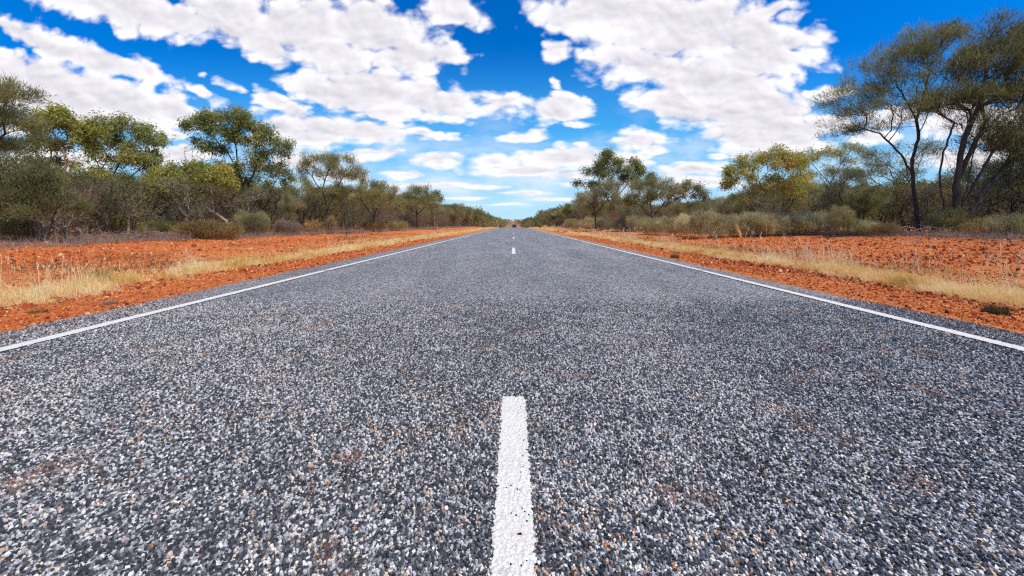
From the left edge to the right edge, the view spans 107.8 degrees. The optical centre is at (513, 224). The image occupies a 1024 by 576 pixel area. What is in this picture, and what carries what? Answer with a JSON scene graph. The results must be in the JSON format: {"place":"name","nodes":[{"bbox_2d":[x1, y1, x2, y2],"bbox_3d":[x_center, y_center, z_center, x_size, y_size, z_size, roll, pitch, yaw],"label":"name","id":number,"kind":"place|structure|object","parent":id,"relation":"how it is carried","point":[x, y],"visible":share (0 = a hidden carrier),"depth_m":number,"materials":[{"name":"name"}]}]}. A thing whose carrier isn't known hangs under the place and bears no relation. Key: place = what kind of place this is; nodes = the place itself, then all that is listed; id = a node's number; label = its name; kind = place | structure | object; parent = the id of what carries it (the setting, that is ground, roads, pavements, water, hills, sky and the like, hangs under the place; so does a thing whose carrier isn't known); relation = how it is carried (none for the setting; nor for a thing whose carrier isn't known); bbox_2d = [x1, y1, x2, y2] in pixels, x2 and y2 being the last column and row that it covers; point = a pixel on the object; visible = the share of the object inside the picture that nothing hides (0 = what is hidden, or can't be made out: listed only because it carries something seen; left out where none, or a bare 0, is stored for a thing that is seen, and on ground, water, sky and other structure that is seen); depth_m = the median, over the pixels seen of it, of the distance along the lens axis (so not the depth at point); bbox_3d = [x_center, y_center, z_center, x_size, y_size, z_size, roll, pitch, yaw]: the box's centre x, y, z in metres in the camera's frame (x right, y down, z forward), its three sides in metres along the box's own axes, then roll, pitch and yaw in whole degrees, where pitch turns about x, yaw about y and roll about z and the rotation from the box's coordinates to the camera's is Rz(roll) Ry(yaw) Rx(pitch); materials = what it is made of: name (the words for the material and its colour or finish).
{"place":"outdoors","nodes":[
{"label":"outdoors","id":0,"kind":"place"},
{"bbox_2d":[0,226,486,300],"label":"tall grass","id":1,"kind":"structure","parent":0,"point":[47,276],"depth_m":5.48,"materials":[{"name":"beige plant"}]},
{"bbox_2d":[0,226,498,314],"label":"grass","id":2,"kind":"structure","parent":0,"point":[92,285],"depth_m":5.89,"materials":[{"name":"beige plant"}]},
{"bbox_2d":[0,226,1023,575],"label":"road","id":3,"kind":"structure","parent":0,"point":[486,266],"depth_m":1.67,"materials":[{"name":"grey gravel"}]},
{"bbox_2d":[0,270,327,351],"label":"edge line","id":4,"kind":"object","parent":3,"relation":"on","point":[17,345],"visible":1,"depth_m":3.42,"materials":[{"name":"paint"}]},
{"bbox_2d":[488,396,538,575],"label":"line","id":5,"kind":"object","parent":3,"relation":"on","point":[509,545],"visible":1,"depth_m":1.16,"materials":[{"name":"paint"}]},
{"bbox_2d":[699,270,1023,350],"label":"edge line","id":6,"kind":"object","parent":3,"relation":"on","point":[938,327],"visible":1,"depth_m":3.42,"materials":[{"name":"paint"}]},
{"bbox_2d":[0,220,1023,333],"bbox_3d":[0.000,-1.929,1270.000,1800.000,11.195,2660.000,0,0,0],"label":"ground","id":7,"kind":"structure","parent":0,"point":[425,231],"depth_m":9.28,"materials":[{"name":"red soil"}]},
{"bbox_2d":[0,217,47,241],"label":"shrub","id":8,"kind":"object","parent":7,"relation":"on","point":[8,228],"visible":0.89,"depth_m":11.52,"materials":[{"name":"green plant"}]},
{"bbox_2d":[0,70,58,159],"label":"mulga tree","id":9,"kind":"object","parent":7,"relation":"on","point":[9,91],"visible":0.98,"depth_m":12.52,"materials":[{"name":"green plant"}]},
{"bbox_2d":[0,148,100,242],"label":"mulga tree","id":10,"kind":"object","parent":7,"relation":"on","point":[31,180],"visible":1,"depth_m":11.46,"materials":[{"name":"green plant"}]},
{"bbox_2d":[14,175,110,238],"bbox_3d":[-16.281,-0.640,13.411,2.509,2.615,2.448,0,0,41],"label":"twiggy shrub","id":11,"kind":"object","parent":7,"relation":"on","point":[64,227],"visible":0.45,"depth_m":13.53,"materials":[{"name":"green plant"}]},
{"bbox_2d":[11,94,117,234],"bbox_3d":[-19.903,-2.492,16.715,4.198,6.139,2.484,0,0,0],"label":"gum tree","id":12,"kind":"object","parent":7,"relation":"on","point":[89,132],"visible":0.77,"depth_m":16.45,"materials":[{"name":"green plant"}]},
{"bbox_2d":[28,178,117,238],"bbox_3d":[-17.100,-0.572,14.083,2.902,2.466,2.803,0,0,-40],"label":"twiggy shrub","id":13,"kind":"object","parent":7,"relation":"on","point":[57,231],"visible":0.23,"depth_m":14.22,"materials":[{"name":"green plant"}]},
{"bbox_2d":[61,177,145,233],"bbox_3d":[-18.362,-0.846,17.132,2.772,2.909,2.777,0,0,-2],"label":"twiggy shrub","id":14,"kind":"object","parent":7,"relation":"on","point":[130,196],"visible":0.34,"depth_m":17.12,"materials":[{"name":"green plant"}]},
{"bbox_2d":[60,169,147,235],"bbox_3d":[-16.489,-0.823,15.192,2.987,2.887,2.347,0,0,14],"label":"twiggy shrub","id":15,"kind":"object","parent":7,"relation":"on","point":[105,202],"visible":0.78,"depth_m":15.09,"materials":[{"name":"green plant"}]},
{"bbox_2d":[20,230,200,242],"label":"dead branch","id":16,"kind":"object","parent":7,"relation":"on","point":[140,235],"visible":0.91,"depth_m":13.33,"materials":[{"name":"grey wood"}]},
{"bbox_2d":[57,108,175,230],"bbox_3d":[-20.550,-2.675,19.032,5.408,6.514,3.609,0,0,0],"label":"gum tree","id":17,"kind":"object","parent":7,"relation":"on","point":[129,153],"visible":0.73,"depth_m":19.10,"materials":[{"name":"green plant"}]},
{"bbox_2d":[75,174,174,234],"bbox_3d":[-17.454,-0.856,16.725,2.226,2.904,3.512,0,0,5],"label":"twiggy shrub","id":18,"kind":"object","parent":7,"relation":"on","point":[129,214],"visible":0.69,"depth_m":16.77,"materials":[{"name":"green plant"}]},
{"bbox_2d":[104,213,147,233],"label":"shrub","id":19,"kind":"object","parent":7,"relation":"on","point":[115,225],"visible":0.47,"depth_m":17.04,"materials":[{"name":"green plant"}]},
{"bbox_2d":[101,180,175,233],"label":"twiggy shrub","id":20,"kind":"object","parent":7,"relation":"on","point":[138,200],"visible":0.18,"depth_m":18.65,"materials":[{"name":"green plant"}]},
{"bbox_2d":[141,216,176,234],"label":"shrub","id":21,"kind":"object","parent":7,"relation":"on","point":[163,227],"visible":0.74,"depth_m":16.82,"materials":[{"name":"green plant"}]},
{"bbox_2d":[131,176,199,223],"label":"twiggy shrub","id":22,"kind":"object","parent":7,"relation":"on","point":[164,208],"visible":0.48,"depth_m":18.19,"materials":[{"name":"green plant"}]},
{"bbox_2d":[146,170,215,226],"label":"twiggy shrub","id":23,"kind":"object","parent":7,"relation":"on","point":[177,203],"visible":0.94,"depth_m":17.18,"materials":[{"name":"green plant"}]},
{"bbox_2d":[138,156,244,221],"bbox_3d":[-16.288,-1.421,19.098,5.042,4.187,2.707,0,0,0],"label":"gum tree","id":24,"kind":"object","parent":7,"relation":"on","point":[199,169],"visible":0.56,"depth_m":18.72,"materials":[{"name":"green plant"}]},
{"bbox_2d":[160,179,229,223],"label":"twiggy shrub","id":25,"kind":"object","parent":7,"relation":"on","point":[210,216],"visible":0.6,"depth_m":18.36,"materials":[{"name":"green plant"}]},
{"bbox_2d":[166,218,244,239],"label":"shrub","id":26,"kind":"object","parent":7,"relation":"on","point":[204,229],"visible":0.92,"depth_m":15.93,"materials":[{"name":"green plant"}]},
{"bbox_2d":[197,188,245,222],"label":"twiggy shrub","id":27,"kind":"object","parent":7,"relation":"on","point":[223,204],"visible":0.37,"depth_m":21.51,"materials":[{"name":"green plant"}]},
{"bbox_2d":[0,229,462,286],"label":"ground cover","id":28,"kind":"object","parent":7,"relation":"on","point":[106,260],"visible":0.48,"depth_m":7.45,"materials":[{"name":"beige plant"}]},
{"bbox_2d":[203,182,263,221],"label":"twiggy shrub","id":29,"kind":"object","parent":7,"relation":"on","point":[239,191],"visible":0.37,"depth_m":22.34,"materials":[{"name":"green plant"}]},
{"bbox_2d":[176,102,296,217],"bbox_3d":[-16.604,-3.391,22.494,7.475,8.029,3.002,0,0,0],"label":"gum tree","id":30,"kind":"object","parent":7,"relation":"on","point":[204,120],"visible":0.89,"depth_m":22.20,"materials":[{"name":"green plant"}]},
{"bbox_2d":[0,220,479,250],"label":"ground scrub","id":31,"kind":"object","parent":7,"relation":"on","point":[82,241],"visible":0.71,"depth_m":13.72,"materials":[{"name":"green plant"}]},
{"bbox_2d":[211,184,270,222],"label":"twiggy shrub","id":32,"kind":"object","parent":7,"relation":"on","point":[247,204],"visible":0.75,"depth_m":20.46,"materials":[{"name":"green plant"}]},
{"bbox_2d":[217,179,275,231],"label":"twiggy shrub","id":33,"kind":"object","parent":7,"relation":"on","point":[251,198],"visible":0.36,"depth_m":23.29,"materials":[{"name":"green plant"}]},
{"bbox_2d":[234,210,271,234],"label":"shrub","id":34,"kind":"object","parent":7,"relation":"on","point":[247,222],"visible":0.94,"depth_m":19.71,"materials":[{"name":"green plant"}]},
{"bbox_2d":[0,166,512,227],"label":"woodland","id":35,"kind":"object","parent":7,"relation":"on","point":[488,220],"visible":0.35,"depth_m":137.28,"materials":[{"name":"green plant"}]},
{"bbox_2d":[236,185,289,233],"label":"twiggy shrub","id":36,"kind":"object","parent":7,"relation":"on","point":[265,206],"visible":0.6,"depth_m":23.36,"materials":[{"name":"green plant"}]},
{"bbox_2d":[251,160,300,227],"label":"gum tree","id":37,"kind":"object","parent":7,"relation":"on","point":[285,176],"visible":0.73,"depth_m":24.92,"materials":[{"name":"green plant"}]},
{"bbox_2d":[265,193,307,221],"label":"grey acacia","id":38,"kind":"object","parent":7,"relation":"on","point":[296,203],"visible":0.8,"depth_m":25.25,"materials":[{"name":"green plant"}]},
{"bbox_2d":[272,218,303,234],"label":"shrub","id":39,"kind":"object","parent":7,"relation":"on","point":[293,225],"visible":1,"depth_m":21.69,"materials":[{"name":"plant"}]},
{"bbox_2d":[274,193,319,231],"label":"twiggy shrub","id":40,"kind":"object","parent":7,"relation":"on","point":[304,215],"visible":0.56,"depth_m":27.19,"materials":[{"name":"green plant"}]},
{"bbox_2d":[289,192,332,230],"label":"twiggy shrub","id":41,"kind":"object","parent":7,"relation":"on","point":[315,207],"visible":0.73,"depth_m":29.16,"materials":[{"name":"green plant"}]},
{"bbox_2d":[304,219,324,232],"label":"shrub","id":42,"kind":"object","parent":7,"relation":"on","point":[311,226],"visible":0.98,"depth_m":24.67,"materials":[{"name":"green plant"}]},
{"bbox_2d":[306,185,353,228],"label":"mulga tree","id":43,"kind":"object","parent":7,"relation":"on","point":[337,198],"visible":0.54,"depth_m":31.91,"materials":[{"name":"green plant"}]},
{"bbox_2d":[293,148,370,230],"bbox_3d":[-13.074,-2.492,27.038,6.119,6.382,3.306,0,0,0],"label":"mulga tree","id":44,"kind":"object","parent":7,"relation":"on","point":[330,166],"visible":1,"depth_m":26.82,"materials":[{"name":"green plant"}]},
{"bbox_2d":[327,200,361,229],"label":"twiggy shrub","id":45,"kind":"object","parent":7,"relation":"on","point":[341,218],"visible":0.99,"depth_m":31.33,"materials":[{"name":"green plant"}]},
{"bbox_2d":[360,219,386,231],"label":"shrub","id":46,"kind":"object","parent":7,"relation":"on","point":[370,224],"visible":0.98,"depth_m":32.94,"materials":[{"name":"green plant"}]},
{"bbox_2d":[347,177,405,231],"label":"mulga tree","id":47,"kind":"object","parent":7,"relation":"on","point":[377,191],"visible":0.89,"depth_m":32.76,"materials":[{"name":"green plant"}]},
{"bbox_2d":[372,195,408,221],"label":"mulga tree","id":48,"kind":"object","parent":7,"relation":"on","point":[403,202],"visible":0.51,"depth_m":45.70,"materials":[{"name":"green plant"}]},
{"bbox_2d":[384,219,408,230],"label":"shrub","id":49,"kind":"object","parent":7,"relation":"on","point":[393,225],"visible":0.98,"depth_m":37.72,"materials":[{"name":"green plant"}]},
{"bbox_2d":[397,182,443,227],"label":"mulga tree","id":50,"kind":"object","parent":7,"relation":"on","point":[414,200],"visible":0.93,"depth_m":49.69,"materials":[{"name":"green plant"}]},
{"bbox_2d":[572,178,634,231],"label":"mulga tree","id":51,"kind":"object","parent":7,"relation":"on","point":[596,194],"visible":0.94,"depth_m":40.65,"materials":[{"name":"green plant"}]},
{"bbox_2d":[593,217,616,228],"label":"shrub","id":52,"kind":"object","parent":7,"relation":"on","point":[600,221],"visible":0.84,"depth_m":48.63,"materials":[{"name":"green plant"}]},
{"bbox_2d":[570,146,657,218],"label":"gum tree","id":53,"kind":"object","parent":7,"relation":"on","point":[605,159],"visible":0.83,"depth_m":44.59,"materials":[{"name":"leaf"},{"name":"dark bark"}]},
{"bbox_2d":[608,217,635,229],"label":"shrub","id":54,"kind":"object","parent":7,"relation":"on","point":[617,223],"visible":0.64,"depth_m":39.42,"materials":[{"name":"green plant"}]},
{"bbox_2d":[624,214,648,229],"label":"shrub","id":55,"kind":"object","parent":7,"relation":"on","point":[632,221],"visible":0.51,"depth_m":36.39,"materials":[{"name":"grey plant"}]},
{"bbox_2d":[620,171,676,218],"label":"mulga tree","id":56,"kind":"object","parent":7,"relation":"on","point":[651,194],"visible":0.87,"depth_m":37.43,"materials":[{"name":"green plant"}]},
{"bbox_2d":[636,215,668,234],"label":"shrub","id":57,"kind":"object","parent":7,"relation":"on","point":[646,224],"visible":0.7,"depth_m":26.95,"materials":[{"name":"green plant"}]},
{"bbox_2d":[655,214,679,234],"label":"shrub","id":58,"kind":"object","parent":7,"relation":"on","point":[665,224],"visible":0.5,"depth_m":24.35,"materials":[{"name":"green plant"}]},
{"bbox_2d":[664,200,703,216],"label":"mulga tree","id":59,"kind":"object","parent":7,"relation":"on","point":[679,208],"visible":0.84,"depth_m":32.72,"materials":[{"name":"green plant"}]},
{"bbox_2d":[664,178,711,205],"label":"gum tree","id":60,"kind":"object","parent":7,"relation":"on","point":[682,189],"visible":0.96,"depth_m":35.85,"materials":[{"name":"green plant"}]},
{"bbox_2d":[673,212,707,235],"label":"shrub","id":61,"kind":"object","parent":7,"relation":"on","point":[681,226],"visible":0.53,"depth_m":22.08,"materials":[{"name":"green plant"}]},
{"bbox_2d":[685,205,742,237],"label":"shrub","id":62,"kind":"object","parent":7,"relation":"on","point":[699,218],"visible":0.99,"depth_m":20.00,"materials":[{"name":"grey plant"}]},
{"bbox_2d":[709,199,741,213],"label":"grey acacia","id":63,"kind":"object","parent":7,"relation":"on","point":[729,208],"visible":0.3,"depth_m":29.55,"materials":[{"name":"green plant"}]},
{"bbox_2d":[514,178,982,227],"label":"woodland","id":64,"kind":"object","parent":7,"relation":"on","point":[541,219],"visible":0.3,"depth_m":134.50,"materials":[{"name":"green plant"}]},
{"bbox_2d":[734,210,777,235],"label":"shrub","id":65,"kind":"object","parent":7,"relation":"on","point":[749,218],"visible":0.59,"depth_m":20.15,"materials":[{"name":"green plant"}]},
{"bbox_2d":[734,185,790,222],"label":"twiggy shrub","id":66,"kind":"object","parent":7,"relation":"on","point":[757,205],"visible":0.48,"depth_m":25.33,"materials":[{"name":"green plant"}]},
{"bbox_2d":[743,195,791,215],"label":"twiggy shrub","id":67,"kind":"object","parent":7,"relation":"on","point":[768,203],"visible":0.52,"depth_m":23.86,"materials":[{"name":"green plant"}]},
{"bbox_2d":[750,210,795,236],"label":"shrub","id":68,"kind":"object","parent":7,"relation":"on","point":[775,220],"visible":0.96,"depth_m":19.55,"materials":[{"name":"green plant"}]},
{"bbox_2d":[718,143,833,214],"bbox_3d":[18.552,-2.511,26.569,8.102,6.260,5.103,0,0,14],"label":"gum tree","id":69,"kind":"object","parent":7,"relation":"on","point":[794,161],"visible":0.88,"depth_m":25.88,"materials":[{"name":"green plant"}]},
{"bbox_2d":[548,225,1023,239],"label":"ground scrub","id":70,"kind":"object","parent":7,"relation":"on","point":[961,234],"visible":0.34,"depth_m":15.61,"materials":[{"name":"green plant"}]},
{"bbox_2d":[759,190,815,214],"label":"twiggy shrub","id":71,"kind":"object","parent":7,"relation":"on","point":[792,202],"visible":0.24,"depth_m":27.36,"materials":[{"name":"green plant"}]},
{"bbox_2d":[567,229,1022,284],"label":"ground cover","id":72,"kind":"object","parent":7,"relation":"on","point":[745,250],"visible":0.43,"depth_m":10.16,"materials":[{"name":"beige plant"}]},
{"bbox_2d":[776,210,818,234],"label":"shrub","id":73,"kind":"object","parent":7,"relation":"on","point":[798,219],"visible":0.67,"depth_m":19.54,"materials":[{"name":"grey plant"}]},
{"bbox_2d":[787,185,841,233],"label":"twiggy shrub","id":74,"kind":"object","parent":7,"relation":"on","point":[815,208],"visible":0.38,"depth_m":22.51,"materials":[{"name":"green plant"}]},
{"bbox_2d":[796,208,836,234],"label":"shrub","id":75,"kind":"object","parent":7,"relation":"on","point":[819,218],"visible":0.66,"depth_m":19.44,"materials":[{"name":"grey plant"}]},
{"bbox_2d":[792,139,872,187],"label":"gum tree","id":76,"kind":"object","parent":7,"relation":"on","point":[835,152],"visible":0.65,"depth_m":28.58,"materials":[{"name":"green plant"}]},
{"bbox_2d":[824,204,857,235],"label":"shrub","id":77,"kind":"object","parent":7,"relation":"on","point":[831,221],"visible":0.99,"depth_m":17.43,"materials":[{"name":"green plant"}]},
{"bbox_2d":[810,163,898,231],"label":"grey acacia","id":78,"kind":"object","parent":7,"relation":"on","point":[840,182],"visible":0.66,"depth_m":21.77,"materials":[{"name":"green plant"}]},
{"bbox_2d":[836,185,892,219],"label":"mulga tree","id":79,"kind":"object","parent":7,"relation":"on","point":[864,205],"visible":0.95,"depth_m":20.92,"materials":[{"name":"green plant"}]},
{"bbox_2d":[848,218,880,235],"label":"shrub","id":80,"kind":"object","parent":7,"relation":"on","point":[861,224],"visible":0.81,"depth_m":17.34,"materials":[{"name":"grey plant"}]},
{"bbox_2d":[867,220,904,235],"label":"shrub","id":81,"kind":"object","parent":7,"relation":"on","point":[886,227],"visible":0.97,"depth_m":16.42,"materials":[{"name":"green plant"}]},
{"bbox_2d":[861,183,931,226],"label":"twiggy shrub","id":82,"kind":"object","parent":7,"relation":"on","point":[910,215],"visible":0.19,"depth_m":23.84,"materials":[{"name":"green plant"}]},
{"bbox_2d":[870,183,928,227],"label":"twiggy shrub","id":83,"kind":"object","parent":7,"relation":"on","point":[887,214],"visible":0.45,"depth_m":21.98,"materials":[{"name":"green plant"}]},
{"bbox_2d":[804,15,995,231],"bbox_3d":[19.604,-5.055,19.078,8.691,11.278,4.594,0,0,0],"label":"mulga tree","id":84,"kind":"object","parent":7,"relation":"on","point":[908,51],"visible":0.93,"depth_m":18.80,"materials":[{"name":"green plant"}]},
{"bbox_2d":[837,134,969,220],"bbox_3d":[24.863,-2.487,24.198,7.958,6.117,4.688,0,0,0],"label":"mulga tree","id":85,"kind":"object","parent":7,"relation":"on","point":[868,154],"visible":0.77,"depth_m":23.52,"materials":[{"name":"green plant"}]},
{"bbox_2d":[878,186,942,231],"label":"twiggy shrub","id":86,"kind":"object","parent":7,"relation":"on","point":[901,221],"visible":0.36,"depth_m":22.59,"materials":[{"name":"green plant"}]},
{"bbox_2d":[872,224,953,235],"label":"dead branch","id":87,"kind":"object","parent":7,"relation":"on","point":[915,230],"visible":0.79,"depth_m":16.31,"materials":[{"name":"grey wood"}]},
{"bbox_2d":[891,177,981,233],"bbox_3d":[24.420,-1.067,21.289,3.782,3.430,4.125,0,0,-39],"label":"twiggy shrub","id":88,"kind":"object","parent":7,"relation":"on","point":[919,182],"visible":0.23,"depth_m":21.56,"materials":[{"name":"green plant"}]},
{"bbox_2d":[883,181,993,232],"bbox_3d":[21.671,-0.816,19.111,3.785,2.933,2.753,0,0,23],"label":"twiggy shrub","id":89,"kind":"object","parent":7,"relation":"on","point":[921,211],"visible":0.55,"depth_m":19.29,"materials":[{"name":"green plant"}]},
{"bbox_2d":[919,204,975,233],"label":"shrub","id":90,"kind":"object","parent":7,"relation":"on","point":[943,218],"visible":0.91,"depth_m":16.59,"materials":[{"name":"green plant"}]},
{"bbox_2d":[891,4,1023,233],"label":"mulga tree","id":91,"kind":"object","parent":7,"relation":"on","point":[1005,136],"visible":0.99,"depth_m":16.71,"materials":[{"name":"green plant"}]},
{"bbox_2d":[911,176,1018,222],"bbox_3d":[22.713,-0.926,18.832,2.322,3.133,3.893,0,0,-23],"label":"twiggy shrub","id":92,"kind":"object","parent":7,"relation":"on","point":[974,191],"visible":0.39,"depth_m":18.93,"materials":[{"name":"green plant"}]},
{"bbox_2d":[932,186,1001,216],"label":"mulga tree","id":93,"kind":"object","parent":7,"relation":"on","point":[962,195],"visible":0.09,"depth_m":21.86,"materials":[{"name":"green plant"}]},
{"bbox_2d":[935,158,1021,208],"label":"mulga tree","id":94,"kind":"object","parent":7,"relation":"on","point":[973,173],"visible":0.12,"depth_m":22.21,"materials":[{"name":"green plant"}]},
{"bbox_2d":[956,214,1006,235],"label":"shrub","id":95,"kind":"object","parent":7,"relation":"on","point":[975,222],"visible":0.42,"depth_m":14.77,"materials":[{"name":"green plant"}]},
{"bbox_2d":[971,303,1020,315],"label":"grass tuft","id":96,"kind":"object","parent":7,"relation":"on","point":[998,310],"visible":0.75,"depth_m":3.80,"materials":[{"name":"green plant"}]},
{"bbox_2d":[973,179,1023,233],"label":"twiggy shrub","id":97,"kind":"object","parent":7,"relation":"on","point":[1012,203],"visible":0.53,"depth_m":17.59,"materials":[{"name":"green plant"}]},
{"bbox_2d":[978,105,1023,195],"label":"mulga tree","id":98,"kind":"object","parent":7,"relation":"on","point":[995,164],"visible":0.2,"depth_m":21.29,"materials":[{"name":"green plant"}]},
{"bbox_2d":[980,210,1023,237],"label":"shrub","id":99,"kind":"object","parent":7,"relation":"on","point":[1006,222],"visible":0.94,"depth_m":13.60,"materials":[{"name":"grey plant"}]},
{"bbox_2d":[0,0,1023,220],"label":"sky","id":100,"kind":"structure","parent":0,"point":[497,106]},
{"bbox_2d":[530,227,1023,311],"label":"grass","id":101,"kind":"structure","parent":0,"point":[1004,295],"depth_m":5.97,"materials":[{"name":"beige plant"}]},
{"bbox_2d":[542,225,1023,288],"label":"tall grass","id":102,"kind":"structure","parent":0,"point":[631,235],"depth_m":7.58,"materials":[{"name":"beige plant"}]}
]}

